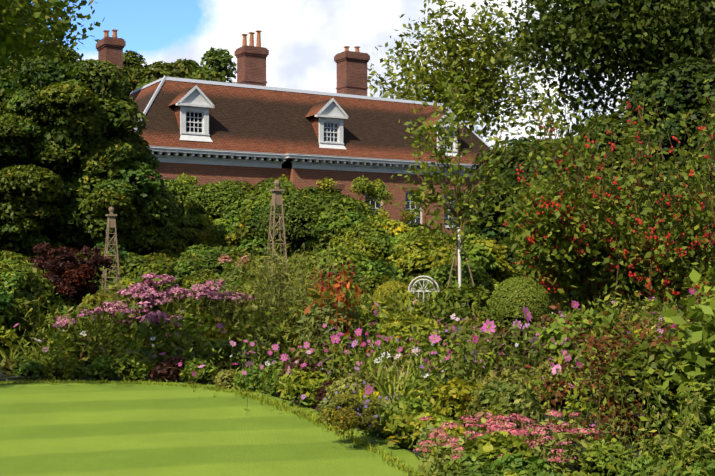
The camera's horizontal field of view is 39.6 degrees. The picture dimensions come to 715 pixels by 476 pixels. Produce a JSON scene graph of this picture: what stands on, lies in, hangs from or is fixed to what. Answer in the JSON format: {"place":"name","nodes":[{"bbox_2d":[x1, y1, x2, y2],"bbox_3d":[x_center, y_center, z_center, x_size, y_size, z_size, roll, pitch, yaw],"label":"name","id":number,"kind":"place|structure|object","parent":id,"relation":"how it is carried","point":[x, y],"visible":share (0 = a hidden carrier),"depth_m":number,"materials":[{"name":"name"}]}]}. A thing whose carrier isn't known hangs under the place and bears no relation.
{"place":"outdoors","nodes":[
{"label":"outdoors","id":0,"kind":"place"},
{"bbox_2d":[0,378,435,475],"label":"lawn","id":1,"kind":"structure","parent":0,"point":[98,428],"depth_m":9.53,"materials":[{"name":"green plant"}]},
{"bbox_2d":[0,0,104,98],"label":"tree foliage","id":2,"kind":"object","parent":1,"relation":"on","point":[24,31],"visible":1,"depth_m":11.38,"materials":[{"name":"green plant"}]},
{"bbox_2d":[38,356,555,475],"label":"border plants","id":3,"kind":"object","parent":1,"relation":"on","point":[51,371],"visible":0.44,"depth_m":8.91,"materials":[{"name":"green plant"}]},
{"bbox_2d":[213,369,581,475],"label":"border plants","id":4,"kind":"object","parent":1,"relation":"on","point":[229,377],"visible":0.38,"depth_m":10.58,"materials":[{"name":"green plant"}]},
{"bbox_2d":[420,432,714,475],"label":"plants","id":5,"kind":"object","parent":1,"relation":"on","point":[470,463],"visible":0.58,"depth_m":7.19,"materials":[{"name":"green plant"}]},
{"bbox_2d":[148,85,486,235],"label":"house","id":6,"kind":"structure","parent":0,"point":[195,99],"depth_m":45.53,"materials":[{"name":"red brick"}]},
{"bbox_2d":[96,37,462,193],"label":"house chimney","id":7,"kind":"object","parent":6,"relation":"attached to","point":[351,71],"visible":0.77,"depth_m":49.25,"materials":[{"name":"red brick"}]},
{"bbox_2d":[103,29,359,51],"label":"chimney pots","id":8,"kind":"object","parent":7,"relation":"on","point":[244,39],"visible":0.75,"depth_m":49.44,"materials":[{"name":"red ceramic"}]},
{"bbox_2d":[129,80,489,170],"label":"roof","id":9,"kind":"structure","parent":6,"relation":"attached to","point":[257,120],"depth_m":46.37,"materials":[{"name":"brown tile"}]},
{"bbox_2d":[130,76,490,164],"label":"roof trim","id":10,"kind":"structure","parent":6,"relation":"attached to","point":[163,79],"depth_m":47.04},
{"bbox_2d":[30,0,632,148],"label":"sky","id":11,"kind":"structure","parent":0,"point":[302,38],"materials":[{"name":"white"}]},
{"bbox_2d":[0,297,699,475],"bbox_3d":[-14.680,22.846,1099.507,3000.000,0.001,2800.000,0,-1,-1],"label":"soil","id":12,"kind":"structure","parent":0,"point":[3,377],"depth_m":11.61,"materials":[{"name":"brown soil"}]},
{"bbox_2d":[0,258,55,336],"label":"green shrub","id":13,"kind":"object","parent":12,"relation":"on","point":[17,282],"visible":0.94,"depth_m":16.29,"materials":[{"name":"green plant"}]},
{"bbox_2d":[26,243,113,310],"bbox_3d":[-5.241,1.085,18.185,1.468,2.013,1.866,1,-1,-39],"label":"purple shrub","id":14,"kind":"object","parent":12,"relation":"on","point":[64,274],"visible":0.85,"depth_m":18.00,"materials":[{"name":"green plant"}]},
{"bbox_2d":[0,43,164,256],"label":"hornbeam tree","id":15,"kind":"object","parent":12,"relation":"on","point":[77,161],"visible":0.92,"depth_m":24.65,"materials":[{"name":"green plant"}]},
{"bbox_2d":[101,207,121,301],"bbox_3d":[-5.146,0.739,20.743,0.484,2.793,0.484,1,-1,-26],"label":"obelisk","id":16,"kind":"object","parent":12,"relation":"on","point":[111,221],"visible":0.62,"depth_m":20.70,"materials":[{"name":"brown wood"}]},
{"bbox_2d":[100,242,128,299],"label":"climbing plant","id":17,"kind":"object","parent":16,"relation":"attached to","point":[114,271],"visible":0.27,"depth_m":20.80,"materials":[{"name":"green plant"}]},
{"bbox_2d":[123,50,146,95],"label":"tree","id":18,"kind":"object","parent":12,"relation":"on","point":[133,68],"visible":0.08,"depth_m":78.25,"materials":[{"name":"green plant"}]},
{"bbox_2d":[35,273,258,362],"bbox_3d":[-3.370,1.451,16.576,2.384,1.733,4.000,-1,-1,37],"label":"eupatorium plant","id":19,"kind":"object","parent":12,"relation":"on","point":[144,331],"depth_m":16.30,"materials":[{"name":"pink plant"}]},
{"bbox_2d":[135,47,236,89],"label":"tree","id":20,"kind":"object","parent":12,"relation":"on","point":[218,70],"visible":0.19,"depth_m":71.74,"materials":[{"name":"green plant"}]},
{"bbox_2d":[151,213,244,258],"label":"hedge","id":21,"kind":"object","parent":12,"relation":"on","point":[199,229],"visible":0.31,"depth_m":28.69,"materials":[{"name":"green plant"}]},
{"bbox_2d":[0,242,410,307],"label":"hedge","id":22,"kind":"object","parent":12,"relation":"on","point":[133,267],"visible":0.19,"depth_m":22.52,"materials":[{"name":"green plant"}]},
{"bbox_2d":[0,318,450,398],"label":"flowering plants","id":23,"kind":"object","parent":12,"relation":"on","point":[381,376],"visible":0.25,"depth_m":11.44,"materials":[{"name":"green plant"}]},
{"bbox_2d":[217,254,251,266],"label":"flowers","id":24,"kind":"object","parent":12,"relation":"on","point":[225,259],"visible":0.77,"depth_m":19.68,"materials":[{"name":"pink plant"}]},
{"bbox_2d":[95,178,380,259],"bbox_3d":[-3.599,-0.454,29.574,8.571,3.148,8.765,0,-1,-1],"label":"shrub","id":25,"kind":"object","parent":12,"relation":"on","point":[310,219],"visible":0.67,"depth_m":27.38,"materials":[{"name":"green plant"}]},
{"bbox_2d":[146,355,338,409],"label":"lawn edge plants","id":26,"kind":"object","parent":12,"relation":"on","point":[162,371],"visible":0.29,"depth_m":13.66,"materials":[{"name":"green plant"}]},
{"bbox_2d":[187,237,346,361],"bbox_3d":[-1.495,0.990,16.682,2.880,2.138,3.474,0,-1,-1],"label":"tall grassy plant","id":27,"kind":"object","parent":12,"relation":"on","point":[260,290],"visible":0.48,"depth_m":16.31,"materials":[{"name":"green plant"}]},
{"bbox_2d":[262,180,289,348],"bbox_3d":[-1.397,0.529,17.191,0.484,3.076,0.484,1,-1,-26],"label":"obelisk","id":28,"kind":"object","parent":12,"relation":"on","point":[276,199],"visible":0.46,"depth_m":17.16,"materials":[{"name":"brown wood"}]},
{"bbox_2d":[254,225,292,310],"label":"climbing plant","id":29,"kind":"object","parent":28,"relation":"attached to","point":[276,230],"visible":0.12,"depth_m":17.08,"materials":[{"name":"green plant"}]},
{"bbox_2d":[11,351,566,475],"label":"border plants","id":30,"kind":"object","parent":12,"relation":"on","point":[131,366],"visible":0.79,"depth_m":12.76,"materials":[{"name":"green plant"}]},
{"bbox_2d":[56,311,575,378],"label":"pink flowers","id":31,"kind":"object","parent":12,"relation":"on","point":[516,344],"visible":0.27,"depth_m":11.36,"materials":[{"name":"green plant"}]},
{"bbox_2d":[0,297,636,406],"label":"border plants","id":32,"kind":"object","parent":12,"relation":"on","point":[6,365],"visible":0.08,"depth_m":13.59,"materials":[{"name":"green plant"}]},
{"bbox_2d":[193,177,450,239],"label":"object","id":33,"kind":"object","parent":12,"relation":"on","point":[312,190],"depth_m":44.05,"materials":[{"name":"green plant"}]},
{"bbox_2d":[176,172,428,223],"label":"vine sprays","id":34,"kind":"object","parent":33,"relation":"on","point":[371,189],"visible":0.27,"depth_m":44.58,"materials":[{"name":"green plant"}]},
{"bbox_2d":[296,259,382,377],"bbox_3d":[-0.280,1.137,14.134,1.096,1.743,2.010,0,-1,-11],"label":"red-leaved plant","id":35,"kind":"object","parent":12,"relation":"on","point":[326,296],"depth_m":13.62,"materials":[{"name":"plant"}]},
{"bbox_2d":[0,292,691,468],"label":"border plants","id":36,"kind":"object","parent":12,"relation":"on","point":[5,343],"visible":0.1,"depth_m":14.48,"materials":[{"name":"green plant"}]},
{"bbox_2d":[316,381,387,440],"bbox_3d":[-0.052,1.583,9.081,0.667,0.582,0.761,0,-1,-1],"label":"aster","id":37,"kind":"object","parent":12,"relation":"on","point":[346,414],"depth_m":9.04,"materials":[{"name":"green plant"}]},
{"bbox_2d":[10,275,696,432],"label":"cosmos flowers","id":38,"kind":"object","parent":12,"relation":"on","point":[341,356],"depth_m":11.94,"materials":[{"name":"plant"}]},
{"bbox_2d":[0,260,714,475],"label":"flower bed plants","id":39,"kind":"object","parent":12,"relation":"on","point":[467,348],"visible":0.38,"depth_m":11.62,"materials":[{"name":"green plant"}]},
{"bbox_2d":[0,301,714,475],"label":"border plants","id":40,"kind":"object","parent":12,"relation":"on","point":[600,320],"visible":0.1,"depth_m":11.33,"materials":[{"name":"green plant"}]},
{"bbox_2d":[17,308,714,458],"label":"border plants","id":41,"kind":"object","parent":12,"relation":"on","point":[225,346],"visible":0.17,"depth_m":14.23,"materials":[{"name":"green plant"}]},
{"bbox_2d":[59,291,690,439],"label":"border plants","id":42,"kind":"object","parent":12,"relation":"on","point":[480,400],"visible":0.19,"depth_m":14.30,"materials":[{"name":"green plant"}]},
{"bbox_2d":[60,288,714,458],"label":"border plants","id":43,"kind":"object","parent":12,"relation":"on","point":[402,294],"visible":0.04,"depth_m":16.71,"materials":[{"name":"green plant"}]},
{"bbox_2d":[372,281,411,310],"bbox_3d":[0.685,1.449,18.806,0.820,1.295,0.738,0,-1,-1],"label":"topiary ball","id":44,"kind":"object","parent":12,"relation":"on","point":[389,286],"visible":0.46,"depth_m":18.66,"materials":[{"name":"green plant"}]},
{"bbox_2d":[408,276,439,328],"bbox_3d":[1.180,1.386,18.122,0.603,1.394,0.530,0,-1,11],"label":"garden bench","id":45,"kind":"object","parent":12,"relation":"on","point":[417,281],"visible":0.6,"depth_m":18.35,"materials":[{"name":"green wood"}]},
{"bbox_2d":[411,260,495,319],"bbox_3d":[2.007,1.296,19.000,1.938,1.745,1.780,0,-1,-1],"label":"shrub","id":46,"kind":"object","parent":12,"relation":"on","point":[480,277],"visible":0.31,"depth_m":18.59,"materials":[{"name":"green plant"}]},
{"bbox_2d":[377,68,533,281],"bbox_3d":[1.724,-0.452,17.009,2.728,5.029,2.216,0,-1,-1],"label":"young staked tree","id":47,"kind":"object","parent":12,"relation":"on","point":[441,152],"visible":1,"depth_m":17.02,"materials":[{"name":"green plant"}]},
{"bbox_2d":[439,229,476,324],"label":"tree tripod stakes","id":48,"kind":"object","parent":12,"relation":"on","point":[459,261],"visible":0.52,"depth_m":16.85,"materials":[{"name":"brown wood"}]},
{"bbox_2d":[328,215,614,301],"bbox_3d":[2.108,0.748,23.398,3.430,2.920,10.330,1,-1,-28],"label":"yellow shrub","id":49,"kind":"object","parent":12,"relation":"on","point":[403,249],"visible":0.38,"depth_m":23.79,"materials":[{"name":"green plant"}]},
{"bbox_2d":[367,0,576,145],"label":"ash tree","id":50,"kind":"object","parent":12,"relation":"on","point":[467,48],"visible":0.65,"depth_m":70.43,"materials":[{"name":"green plant"}]},
{"bbox_2d":[413,411,600,475],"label":"sedum","id":51,"kind":"object","parent":12,"relation":"on","point":[569,449],"depth_m":7.74,"materials":[{"name":"pink plant"}]},
{"bbox_2d":[489,276,550,328],"bbox_3d":[2.494,1.309,15.324,0.862,1.440,0.903,1,-1,-42],"label":"topiary ball","id":52,"kind":"object","parent":12,"relation":"on","point":[517,293],"visible":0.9,"depth_m":15.08,"materials":[{"name":"green plant"}]},
{"bbox_2d":[358,283,714,475],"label":"border plants","id":53,"kind":"object","parent":12,"relation":"on","point":[643,366],"visible":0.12,"depth_m":8.67,"materials":[{"name":"green plant"}]},
{"bbox_2d":[487,313,593,393],"bbox_3d":[2.208,1.345,11.555,1.411,0.910,1.194,0,-1,-1],"label":"dahlia plant","id":54,"kind":"object","parent":12,"relation":"on","point":[502,332],"depth_m":11.37,"materials":[{"name":"green plant"}]},
{"bbox_2d":[490,153,624,314],"bbox_3d":[3.127,0.355,15.922,2.089,3.400,2.737,0,-1,-1],"label":"crab apple tree","id":55,"kind":"object","parent":12,"relation":"on","point":[548,230],"visible":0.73,"depth_m":15.42,"materials":[{"name":"green plant"}]},
{"bbox_2d":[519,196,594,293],"bbox_3d":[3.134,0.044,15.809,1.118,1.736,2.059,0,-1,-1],"label":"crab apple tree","id":56,"kind":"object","parent":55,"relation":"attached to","point":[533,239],"visible":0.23,"depth_m":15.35,"materials":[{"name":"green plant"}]},
{"bbox_2d":[448,56,714,314],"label":"dark hedge","id":57,"kind":"object","parent":12,"relation":"on","point":[682,83],"visible":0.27,"depth_m":23.08,"materials":[{"name":"green plant"}]},
{"bbox_2d":[472,0,714,137],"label":"dark lime top tree","id":58,"kind":"object","parent":12,"relation":"on","point":[645,37],"visible":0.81,"depth_m":28.92,"materials":[{"name":"green plant"}]},
{"bbox_2d":[528,160,679,313],"bbox_3d":[3.925,0.347,16.438,2.538,3.412,2.630,0,-1,-1],"label":"crab apple tree","id":59,"kind":"object","parent":12,"relation":"on","point":[628,221],"visible":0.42,"depth_m":16.01,"materials":[{"name":"green plant"}]},
{"bbox_2d":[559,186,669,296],"bbox_3d":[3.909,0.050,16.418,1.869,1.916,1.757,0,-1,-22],"label":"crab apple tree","id":60,"kind":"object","parent":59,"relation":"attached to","point":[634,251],"visible":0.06,"depth_m":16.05,"materials":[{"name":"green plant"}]},
{"bbox_2d":[498,74,714,328],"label":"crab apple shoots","id":61,"kind":"object","parent":12,"relation":"on","point":[640,169],"visible":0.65,"depth_m":15.99,"materials":[{"name":"green plant"}]},
{"bbox_2d":[503,101,714,311],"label":"berries","id":62,"kind":"object","parent":61,"relation":"attached to","point":[707,235],"visible":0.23,"depth_m":15.80,"materials":[{"name":"red plant"}]},
{"bbox_2d":[526,283,714,448],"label":"bronze shrub","id":63,"kind":"object","parent":12,"relation":"on","point":[603,417],"depth_m":9.21,"materials":[{"name":"green plant"}]},
{"bbox_2d":[608,165,714,325],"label":"crab apple tree","id":64,"kind":"object","parent":12,"relation":"on","point":[697,266],"visible":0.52,"depth_m":16.30,"materials":[{"name":"green plant"}]},
{"bbox_2d":[629,192,714,300],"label":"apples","id":65,"kind":"object","parent":64,"relation":"attached to","point":[696,244],"visible":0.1,"depth_m":16.23,"materials":[{"name":"red plant"}]},
{"bbox_2d":[637,257,714,440],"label":"leafy shrub","id":66,"kind":"object","parent":12,"relation":"on","point":[690,340],"visible":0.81,"depth_m":8.29,"materials":[{"name":"green plant"}]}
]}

